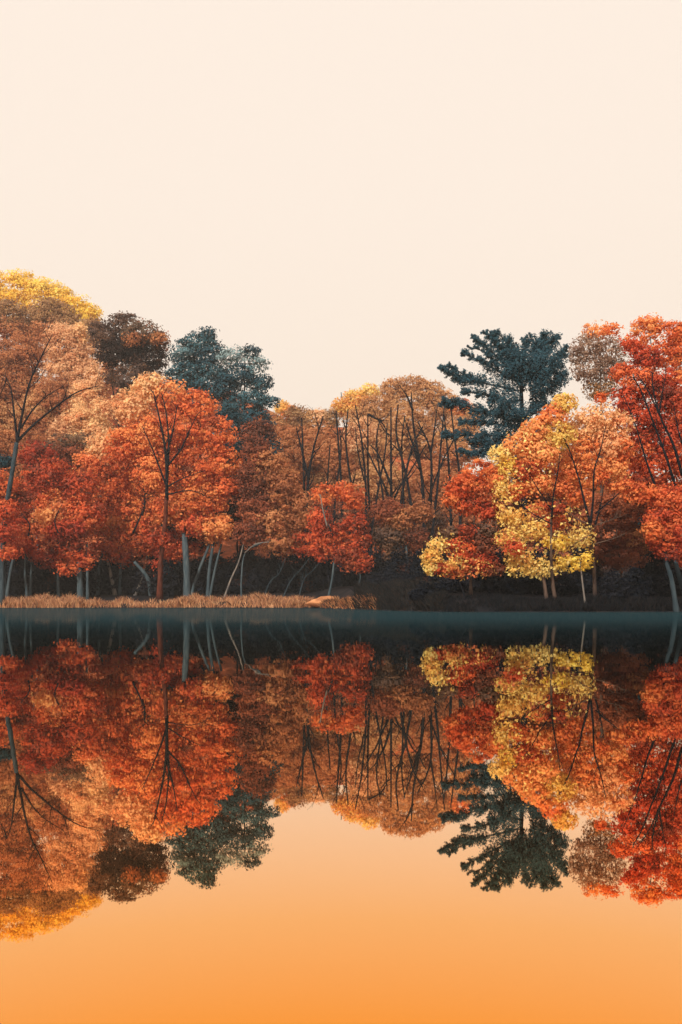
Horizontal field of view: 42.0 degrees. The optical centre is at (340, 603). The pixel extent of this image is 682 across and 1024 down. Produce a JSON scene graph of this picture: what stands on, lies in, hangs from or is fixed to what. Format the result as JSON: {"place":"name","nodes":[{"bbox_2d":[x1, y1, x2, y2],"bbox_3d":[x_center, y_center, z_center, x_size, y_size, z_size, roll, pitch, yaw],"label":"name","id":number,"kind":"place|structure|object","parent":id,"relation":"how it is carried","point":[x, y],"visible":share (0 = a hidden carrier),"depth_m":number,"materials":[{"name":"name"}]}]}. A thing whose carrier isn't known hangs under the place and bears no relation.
{"place":"outdoors","nodes":[
{"label":"outdoors","id":0,"kind":"place"},
{"bbox_2d":[0,608,681,1023],"bbox_3d":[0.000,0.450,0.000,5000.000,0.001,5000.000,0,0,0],"label":"water","id":1,"kind":"structure","parent":0,"point":[284,816],"depth_m":1.88,"materials":[{"name":"liquid"}]},
{"bbox_2d":[0,383,681,611],"bbox_3d":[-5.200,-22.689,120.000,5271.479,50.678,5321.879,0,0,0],"label":"ground","id":2,"kind":"structure","parent":0,"point":[229,547],"depth_m":118.31,"materials":[{"name":"brown soil"}]},
{"bbox_2d":[0,453,36,597],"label":"red tree","id":3,"kind":"object","parent":2,"relation":"on","point":[15,546],"visible":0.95,"depth_m":91.32,"materials":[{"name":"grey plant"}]},
{"bbox_2d":[0,295,36,346],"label":"tree","id":4,"kind":"object","parent":2,"relation":"on","point":[9,323],"visible":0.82,"depth_m":158.74,"materials":[{"name":"orange plant"}]},
{"bbox_2d":[0,268,37,311],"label":"yellow tree","id":5,"kind":"object","parent":2,"relation":"on","point":[20,280],"visible":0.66,"depth_m":176.67,"materials":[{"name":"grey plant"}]},
{"bbox_2d":[5,556,41,596],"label":"shrub","id":6,"kind":"object","parent":2,"relation":"on","point":[17,585],"visible":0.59,"depth_m":99.97,"materials":[{"name":"black plant"}]},
{"bbox_2d":[0,330,48,444],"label":"tree","id":7,"kind":"object","parent":2,"relation":"on","point":[15,367],"visible":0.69,"depth_m":145.90,"materials":[{"name":"orange plant"}]},
{"bbox_2d":[0,398,53,444],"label":"tree","id":8,"kind":"object","parent":2,"relation":"on","point":[5,415],"visible":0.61,"depth_m":125.04,"materials":[{"name":"orange plant"}]},
{"bbox_2d":[0,425,79,549],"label":"tree","id":9,"kind":"object","parent":2,"relation":"on","point":[11,438],"visible":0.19,"depth_m":114.72,"materials":[{"name":"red plant"}]},
{"bbox_2d":[26,553,56,594],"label":"shrub","id":10,"kind":"object","parent":2,"relation":"on","point":[46,579],"visible":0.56,"depth_m":101.01,"materials":[{"name":"black plant"}]},
{"bbox_2d":[23,276,76,376],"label":"yellow tree","id":11,"kind":"object","parent":2,"relation":"on","point":[54,290],"visible":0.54,"depth_m":174.50,"materials":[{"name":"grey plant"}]},
{"bbox_2d":[21,374,85,428],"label":"tree","id":12,"kind":"object","parent":2,"relation":"on","point":[43,406],"visible":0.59,"depth_m":136.65,"materials":[{"name":"orange plant"}]},
{"bbox_2d":[23,295,83,360],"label":"tree","id":13,"kind":"object","parent":2,"relation":"on","point":[59,314],"visible":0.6,"depth_m":156.52,"materials":[{"name":"orange plant"}]},
{"bbox_2d":[1,437,109,600],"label":"red tree","id":14,"kind":"object","parent":2,"relation":"on","point":[64,531],"visible":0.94,"depth_m":94.16,"materials":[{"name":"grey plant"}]},
{"bbox_2d":[0,320,110,606],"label":"bare tree","id":15,"kind":"object","parent":2,"relation":"on","point":[18,437],"visible":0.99,"depth_m":87.94,"materials":[{"name":"brown plant"}]},
{"bbox_2d":[37,320,100,403],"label":"tree","id":16,"kind":"object","parent":2,"relation":"on","point":[68,360],"visible":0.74,"depth_m":144.46,"materials":[{"name":"orange plant"}]},
{"bbox_2d":[35,430,108,579],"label":"tree","id":17,"kind":"object","parent":2,"relation":"on","point":[66,454],"visible":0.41,"depth_m":102.95,"materials":[{"name":"orange plant"}]},
{"bbox_2d":[51,556,100,594],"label":"shrub","id":18,"kind":"object","parent":2,"relation":"on","point":[67,586],"visible":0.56,"depth_m":100.04,"materials":[{"name":"black plant"}]},
{"bbox_2d":[45,396,117,492],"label":"tree","id":19,"kind":"object","parent":2,"relation":"on","point":[70,422],"visible":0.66,"depth_m":122.98,"materials":[{"name":"orange plant"}]},
{"bbox_2d":[60,294,103,324],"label":"yellow tree","id":20,"kind":"object","parent":2,"relation":"on","point":[86,309],"visible":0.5,"depth_m":173.00,"materials":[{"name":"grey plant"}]},
{"bbox_2d":[69,359,121,497],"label":"tree","id":21,"kind":"object","parent":2,"relation":"on","point":[91,394],"visible":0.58,"depth_m":132.85,"materials":[{"name":"orange plant"}]},
{"bbox_2d":[90,557,128,594],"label":"shrub","id":22,"kind":"object","parent":2,"relation":"on","point":[107,587],"visible":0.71,"depth_m":101.13,"materials":[{"name":"black plant"}]},
{"bbox_2d":[86,310,172,427],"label":"brown tree","id":23,"kind":"object","parent":2,"relation":"on","point":[131,347],"visible":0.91,"depth_m":122.79,"materials":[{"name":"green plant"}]},
{"bbox_2d":[70,428,188,595],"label":"maple tree","id":24,"kind":"object","parent":2,"relation":"on","point":[121,516],"visible":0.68,"depth_m":99.99,"materials":[{"name":"orange plant"}]},
{"bbox_2d":[118,557,157,595],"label":"shrub","id":25,"kind":"object","parent":2,"relation":"on","point":[131,581],"visible":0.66,"depth_m":100.81,"materials":[{"name":"black plant"}]},
{"bbox_2d":[0,591,314,607],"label":"golden grass","id":26,"kind":"structure","parent":2,"relation":"on","point":[44,600],"depth_m":90.85,"materials":[{"name":"brown plant"}]},
{"bbox_2d":[103,435,220,565],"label":"tree","id":27,"kind":"object","parent":2,"relation":"on","point":[176,485],"visible":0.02,"depth_m":112.91,"materials":[{"name":"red plant"}]},
{"bbox_2d":[146,559,192,596],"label":"shrub","id":28,"kind":"object","parent":2,"relation":"on","point":[171,588],"visible":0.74,"depth_m":99.75,"materials":[{"name":"black plant"}]},
{"bbox_2d":[101,371,244,599],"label":"maple tree","id":29,"kind":"object","parent":2,"relation":"on","point":[215,470],"visible":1,"depth_m":96.04,"materials":[{"name":"orange plant"}]},
{"bbox_2d":[160,326,230,552],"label":"evergreen tree","id":30,"kind":"object","parent":2,"relation":"on","point":[199,376],"visible":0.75,"depth_m":119.00,"materials":[{"name":"green plant"}]},
{"bbox_2d":[169,523,233,596],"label":"maple tree","id":31,"kind":"object","parent":2,"relation":"on","point":[198,544],"visible":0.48,"depth_m":97.90,"materials":[{"name":"grey plant"}]},
{"bbox_2d":[182,556,224,595],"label":"shrub","id":32,"kind":"object","parent":2,"relation":"on","point":[201,584],"visible":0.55,"depth_m":100.27,"materials":[{"name":"black plant"}]},
{"bbox_2d":[215,556,252,593],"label":"shrub","id":33,"kind":"object","parent":2,"relation":"on","point":[227,571],"visible":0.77,"depth_m":100.95,"materials":[{"name":"black plant"}]},
{"bbox_2d":[207,343,280,554],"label":"evergreen tree","id":34,"kind":"object","parent":2,"relation":"on","point":[234,382],"visible":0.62,"depth_m":117.39,"materials":[{"name":"green plant"}]},
{"bbox_2d":[209,398,283,568],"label":"dark tree","id":35,"kind":"object","parent":2,"relation":"on","point":[231,410],"visible":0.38,"depth_m":105.23,"materials":[{"name":"brown plant"}]},
{"bbox_2d":[229,546,264,573],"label":"shrub","id":36,"kind":"object","parent":2,"relation":"on","point":[251,559],"visible":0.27,"depth_m":107.54,"materials":[{"name":"black plant"}]},
{"bbox_2d":[181,432,315,596],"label":"tree","id":37,"kind":"object","parent":2,"relation":"on","point":[263,525],"visible":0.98,"depth_m":95.23,"materials":[{"name":"orange plant"}]},
{"bbox_2d":[243,557,285,593],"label":"shrub","id":38,"kind":"object","parent":2,"relation":"on","point":[260,579],"visible":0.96,"depth_m":100.31,"materials":[{"name":"black plant"}]},
{"bbox_2d":[249,399,299,440],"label":"hill tree","id":39,"kind":"object","parent":2,"relation":"on","point":[284,405],"visible":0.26,"depth_m":151.31,"materials":[{"name":"orange plant"}]},
{"bbox_2d":[275,553,318,592],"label":"shrub","id":40,"kind":"object","parent":2,"relation":"on","point":[295,583],"visible":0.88,"depth_m":100.21,"materials":[{"name":"black plant"}]},
{"bbox_2d":[272,422,328,483],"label":"hill tree","id":41,"kind":"object","parent":2,"relation":"on","point":[290,445],"visible":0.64,"depth_m":136.68,"materials":[{"name":"orange plant"}]},
{"bbox_2d":[280,403,322,433],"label":"hill tree","id":42,"kind":"object","parent":2,"relation":"on","point":[306,416],"visible":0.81,"depth_m":149.10,"materials":[{"name":"orange plant"}]},
{"bbox_2d":[295,408,323,558],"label":"bare tree","id":43,"kind":"object","parent":2,"relation":"on","point":[308,471],"visible":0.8,"depth_m":111.05,"materials":[{"name":"brown plant"}]},
{"bbox_2d":[304,407,341,440],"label":"hill tree","id":44,"kind":"object","parent":2,"relation":"on","point":[330,416],"visible":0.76,"depth_m":149.05,"materials":[{"name":"orange plant"}]},
{"bbox_2d":[305,555,350,589],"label":"shrub","id":45,"kind":"object","parent":2,"relation":"on","point":[323,571],"visible":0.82,"depth_m":99.74,"materials":[{"name":"black plant"}]},
{"bbox_2d":[284,481,376,546],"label":"hill tree","id":46,"kind":"object","parent":2,"relation":"on","point":[338,504],"visible":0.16,"depth_m":120.93,"materials":[{"name":"red plant"}]},
{"bbox_2d":[306,429,361,493],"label":"hill tree","id":47,"kind":"object","parent":2,"relation":"on","point":[334,459],"visible":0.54,"depth_m":134.87,"materials":[{"name":"orange plant"}]},
{"bbox_2d":[303,480,375,595],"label":"red tree","id":48,"kind":"object","parent":2,"relation":"on","point":[320,544],"visible":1,"depth_m":90.52,"materials":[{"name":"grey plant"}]},
{"bbox_2d":[302,593,376,609],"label":"brown grass","id":49,"kind":"structure","parent":2,"relation":"on","point":[337,602],"depth_m":75.00,"materials":[{"name":"brown plant"}]},
{"bbox_2d":[336,409,360,553],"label":"bare tree","id":50,"kind":"object","parent":2,"relation":"on","point":[348,466],"visible":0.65,"depth_m":110.94,"materials":[{"name":"brown plant"}]},
{"bbox_2d":[329,382,380,426],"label":"hill tree","id":51,"kind":"object","parent":2,"relation":"on","point":[341,407],"visible":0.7,"depth_m":155.16,"materials":[{"name":"yellow plant"}]},
{"bbox_2d":[337,559,376,585],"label":"shrub","id":52,"kind":"object","parent":2,"relation":"on","point":[354,578],"visible":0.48,"depth_m":100.78,"materials":[{"name":"black plant"}]},
{"bbox_2d":[346,400,370,548],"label":"bare tree","id":53,"kind":"object","parent":2,"relation":"on","point":[363,458],"visible":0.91,"depth_m":109.69,"materials":[{"name":"brown plant"}]},
{"bbox_2d":[334,416,389,471],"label":"hill tree","id":54,"kind":"object","parent":2,"relation":"on","point":[372,436],"visible":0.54,"depth_m":139.01,"materials":[{"name":"orange plant"}]},
{"bbox_2d":[341,392,398,437],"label":"hill tree","id":55,"kind":"object","parent":2,"relation":"on","point":[374,403],"visible":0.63,"depth_m":148.86,"materials":[{"name":"orange plant"}]},
{"bbox_2d":[356,412,394,561],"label":"bare tree","id":56,"kind":"object","parent":2,"relation":"on","point":[367,467],"visible":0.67,"depth_m":111.53,"materials":[{"name":"brown plant"}]},
{"bbox_2d":[344,458,415,507],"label":"hill tree","id":57,"kind":"object","parent":2,"relation":"on","point":[372,479],"visible":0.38,"depth_m":130.57,"materials":[{"name":"orange plant"}]},
{"bbox_2d":[365,423,394,550],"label":"bare tree","id":58,"kind":"object","parent":2,"relation":"on","point":[376,499],"visible":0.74,"depth_m":108.03,"materials":[{"name":"brown plant"}]},
{"bbox_2d":[370,407,390,543],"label":"bare tree","id":59,"kind":"object","parent":2,"relation":"on","point":[377,449],"visible":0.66,"depth_m":106.61,"materials":[{"name":"brown plant"}]},
{"bbox_2d":[370,407,399,545],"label":"bare tree","id":60,"kind":"object","parent":2,"relation":"on","point":[386,473],"visible":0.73,"depth_m":112.59,"materials":[{"name":"brown plant"}]},
{"bbox_2d":[336,500,449,560],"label":"tree","id":61,"kind":"object","parent":2,"relation":"on","point":[377,524],"visible":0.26,"depth_m":111.23,"materials":[{"name":"red plant"}]},
{"bbox_2d":[377,548,412,576],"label":"shrub","id":62,"kind":"object","parent":2,"relation":"on","point":[395,563],"visible":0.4,"depth_m":91.56,"materials":[{"name":"black plant"}]},
{"bbox_2d":[349,577,450,611],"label":"dusky grass","id":63,"kind":"structure","parent":2,"relation":"on","point":[392,589],"depth_m":60.04,"materials":[{"name":"black plant"}]},
{"bbox_2d":[367,497,434,561],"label":"tree","id":64,"kind":"object","parent":2,"relation":"on","point":[393,516],"visible":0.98,"depth_m":93.43,"materials":[{"name":"brown plant"}]},
{"bbox_2d":[386,404,418,557],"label":"bare tree","id":65,"kind":"object","parent":2,"relation":"on","point":[407,481],"visible":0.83,"depth_m":105.62,"materials":[{"name":"brown plant"}]},
{"bbox_2d":[379,374,426,413],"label":"hill tree","id":66,"kind":"object","parent":2,"relation":"on","point":[397,390],"visible":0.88,"depth_m":156.83,"materials":[{"name":"orange plant"}]},
{"bbox_2d":[379,403,443,460],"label":"hill tree","id":67,"kind":"object","parent":2,"relation":"on","point":[419,415],"visible":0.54,"depth_m":144.45,"materials":[{"name":"orange plant"}]},
{"bbox_2d":[398,377,430,551],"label":"bare tree","id":68,"kind":"object","parent":2,"relation":"on","point":[417,454],"visible":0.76,"depth_m":108.95,"materials":[{"name":"brown plant"}]},
{"bbox_2d":[397,419,431,546],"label":"bare tree","id":69,"kind":"object","parent":2,"relation":"on","point":[407,465],"visible":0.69,"depth_m":105.76,"materials":[{"name":"brown plant"}]},
{"bbox_2d":[404,547,436,581],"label":"shrub","id":70,"kind":"object","parent":2,"relation":"on","point":[415,566],"visible":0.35,"depth_m":77.54,"materials":[{"name":"black plant"}]},
{"bbox_2d":[408,581,440,601],"bbox_3d":[4.908,-0.615,52.024,2.074,1.396,1.147,0,0,0],"label":"shrub","id":71,"kind":"object","parent":2,"relation":"on","point":[421,590],"visible":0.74,"depth_m":51.82,"materials":[{"name":"black plant"}]},
{"bbox_2d":[415,401,442,547],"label":"bare tree","id":72,"kind":"object","parent":2,"relation":"on","point":[431,473],"visible":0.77,"depth_m":112.07,"materials":[{"name":"brown plant"}]},
{"bbox_2d":[387,502,479,552],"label":"hill tree","id":73,"kind":"object","parent":2,"relation":"on","point":[465,519],"visible":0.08,"depth_m":118.56,"materials":[{"name":"brown plant"}]},
{"bbox_2d":[405,459,469,509],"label":"hill tree","id":74,"kind":"object","parent":2,"relation":"on","point":[415,495],"visible":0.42,"depth_m":128.64,"materials":[{"name":"orange plant"}]},
{"bbox_2d":[415,379,459,452],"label":"hill tree","id":75,"kind":"object","parent":2,"relation":"on","point":[429,394],"visible":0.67,"depth_m":155.96,"materials":[{"name":"orange plant"}]},
{"bbox_2d":[429,408,452,549],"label":"bare tree","id":76,"kind":"object","parent":2,"relation":"on","point":[435,504],"visible":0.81,"depth_m":108.94,"materials":[{"name":"brown plant"}]},
{"bbox_2d":[434,408,456,551],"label":"bare tree","id":77,"kind":"object","parent":2,"relation":"on","point":[449,509],"visible":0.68,"depth_m":112.09,"materials":[{"name":"brown plant"}]},
{"bbox_2d":[434,577,468,592],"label":"shrub","id":78,"kind":"object","parent":2,"relation":"on","point":[449,585],"visible":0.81,"depth_m":54.77,"materials":[{"name":"black plant"}]},
{"bbox_2d":[428,418,481,472],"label":"hill tree","id":79,"kind":"object","parent":2,"relation":"on","point":[462,460],"visible":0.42,"depth_m":142.71,"materials":[{"name":"orange plant"}]},
{"bbox_2d":[417,519,506,598],"bbox_3d":[7.177,-2.503,50.592,5.705,4.840,3.796,0,0,-41],"label":"tree","id":80,"kind":"object","parent":2,"relation":"on","point":[480,534],"visible":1,"depth_m":50.24,"materials":[{"name":"orange plant"}]},
{"bbox_2d":[441,398,484,432],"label":"hill tree","id":81,"kind":"object","parent":2,"relation":"on","point":[462,414],"visible":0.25,"depth_m":155.15,"materials":[{"name":"orange plant"}]},
{"bbox_2d":[440,458,503,594],"bbox_3d":[7.805,-4.503,52.938,3.787,8.274,1.847,0,0,0],"label":"red orange tree","id":82,"kind":"object","parent":2,"relation":"on","point":[465,491],"visible":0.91,"depth_m":52.75,"materials":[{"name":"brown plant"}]},
{"bbox_2d":[462,571,497,591],"bbox_3d":[8.717,-1.449,56.026,2.518,1.666,1.422,0,0,0],"label":"shrub","id":83,"kind":"object","parent":2,"relation":"on","point":[479,583],"visible":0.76,"depth_m":55.73,"materials":[{"name":"black plant"}]},
{"bbox_2d":[477,542,519,584],"bbox_3d":[10.691,-2.621,61.014,3.463,3.334,2.205,0,0,0],"label":"shrub","id":84,"kind":"object","parent":2,"relation":"on","point":[500,556],"visible":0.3,"depth_m":60.51,"materials":[{"name":"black plant"}]},
{"bbox_2d":[437,328,572,554],"bbox_3d":[11.691,-10.393,63.478,9.832,18.886,4.604,0,0,0],"label":"pine tree","id":85,"kind":"object","parent":2,"relation":"on","point":[518,369],"visible":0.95,"depth_m":63.59,"materials":[{"name":"green plant"}]},
{"bbox_2d":[488,576,528,595],"bbox_3d":[9.936,-1.030,53.071,2.490,1.456,1.276,0,0,0],"label":"shrub","id":86,"kind":"object","parent":2,"relation":"on","point":[509,586],"visible":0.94,"depth_m":52.76,"materials":[{"name":"black plant"}]},
{"bbox_2d":[480,441,557,529],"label":"tree","id":87,"kind":"object","parent":2,"relation":"on","point":[518,506],"visible":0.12,"depth_m":73.40,"materials":[{"name":"orange plant"}]},
{"bbox_2d":[379,592,681,611],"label":"dark grass","id":88,"kind":"structure","parent":2,"relation":"on","point":[591,603],"depth_m":48.49,"materials":[{"name":"black plant"}]},
{"bbox_2d":[518,575,550,594],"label":"shrub","id":89,"kind":"object","parent":2,"relation":"on","point":[536,586],"visible":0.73,"depth_m":54.76,"materials":[{"name":"black plant"}]},
{"bbox_2d":[482,392,597,601],"bbox_3d":[11.210,-5.790,49.274,6.088,11.874,4.443,0,0,-16],"label":"yellow tree","id":90,"kind":"object","parent":2,"relation":"on","point":[529,443],"visible":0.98,"depth_m":49.21,"materials":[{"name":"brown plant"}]},
{"bbox_2d":[516,542,569,585],"bbox_3d":[14.030,-2.676,61.828,3.808,3.384,2.444,0,0,0],"label":"shrub","id":91,"kind":"object","parent":2,"relation":"on","point":[558,577],"visible":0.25,"depth_m":61.62,"materials":[{"name":"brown plant"}]},
{"bbox_2d":[547,579,581,596],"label":"shrub","id":92,"kind":"object","parent":2,"relation":"on","point":[568,589],"visible":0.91,"depth_m":53.78,"materials":[{"name":"black plant"}]},
{"bbox_2d":[518,487,633,570],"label":"tree","id":93,"kind":"object","parent":2,"relation":"on","point":[583,515],"visible":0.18,"depth_m":69.37,"materials":[{"name":"orange plant"}]},
{"bbox_2d":[556,543,607,584],"bbox_3d":[17.039,-2.683,63.050,3.802,3.433,2.154,0,0,0],"label":"shrub","id":94,"kind":"object","parent":2,"relation":"on","point":[573,576],"visible":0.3,"depth_m":62.49,"materials":[{"name":"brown plant"}]},
{"bbox_2d":[574,573,605,592],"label":"shrub","id":95,"kind":"object","parent":2,"relation":"on","point":[588,584],"visible":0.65,"depth_m":55.78,"materials":[{"name":"black plant"}]},
{"bbox_2d":[544,391,636,595],"bbox_3d":[14.234,-6.090,50.269,5.452,12.230,3.564,0,0,0],"label":"peach tree","id":96,"kind":"object","parent":2,"relation":"on","point":[596,424],"visible":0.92,"depth_m":50.61,"materials":[{"name":"orange plant"}]},
{"bbox_2d":[550,413,642,493],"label":"tree","id":97,"kind":"object","parent":2,"relation":"on","point":[584,481],"visible":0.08,"depth_m":71.40,"materials":[{"name":"orange plant"}]},
{"bbox_2d":[566,319,630,584],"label":"sparse tree","id":98,"kind":"object","parent":2,"relation":"on","point":[600,366],"visible":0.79,"depth_m":65.72,"materials":[{"name":"brown plant"}]},
{"bbox_2d":[584,485,665,577],"bbox_3d":[19.078,-4.410,59.916,4.974,7.456,4.251,0,0,33],"label":"tree","id":99,"kind":"object","parent":2,"relation":"on","point":[630,524],"visible":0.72,"depth_m":59.47,"materials":[{"name":"brown plant"}]},
{"bbox_2d":[622,566,653,598],"bbox_3d":[17.126,-1.118,51.935,2.137,2.218,1.494,0,0,0],"label":"shrub","id":100,"kind":"object","parent":2,"relation":"on","point":[635,582],"visible":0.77,"depth_m":51.69,"materials":[{"name":"black plant"}]},
{"bbox_2d":[605,334,681,593],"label":"red tree","id":101,"kind":"object","parent":2,"relation":"on","point":[664,453],"visible":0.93,"depth_m":53.46,"materials":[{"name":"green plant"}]},
{"bbox_2d":[613,478,681,611],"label":"red tree","id":102,"kind":"object","parent":2,"relation":"on","point":[669,541],"visible":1,"depth_m":47.72,"materials":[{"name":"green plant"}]},
{"bbox_2d":[622,312,681,564],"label":"orange tree","id":103,"kind":"object","parent":2,"relation":"on","point":[673,349],"visible":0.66,"depth_m":61.66,"materials":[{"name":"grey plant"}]},
{"bbox_2d":[643,574,670,599],"bbox_3d":[18.740,-0.992,52.966,2.221,1.785,1.437,0,0,0],"label":"shrub","id":104,"kind":"object","parent":2,"relation":"on","point":[659,588],"visible":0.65,"depth_m":52.74,"materials":[{"name":"black plant"}]},
{"bbox_2d":[635,549,681,580],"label":"shrub","id":105,"kind":"object","parent":2,"relation":"on","point":[653,567],"visible":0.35,"depth_m":61.50,"materials":[{"name":"black plant"}]},
{"bbox_2d":[0,0,681,481],"label":"sky","id":106,"kind":"structure","parent":0,"point":[349,192],"materials":[{"name":"beige"}]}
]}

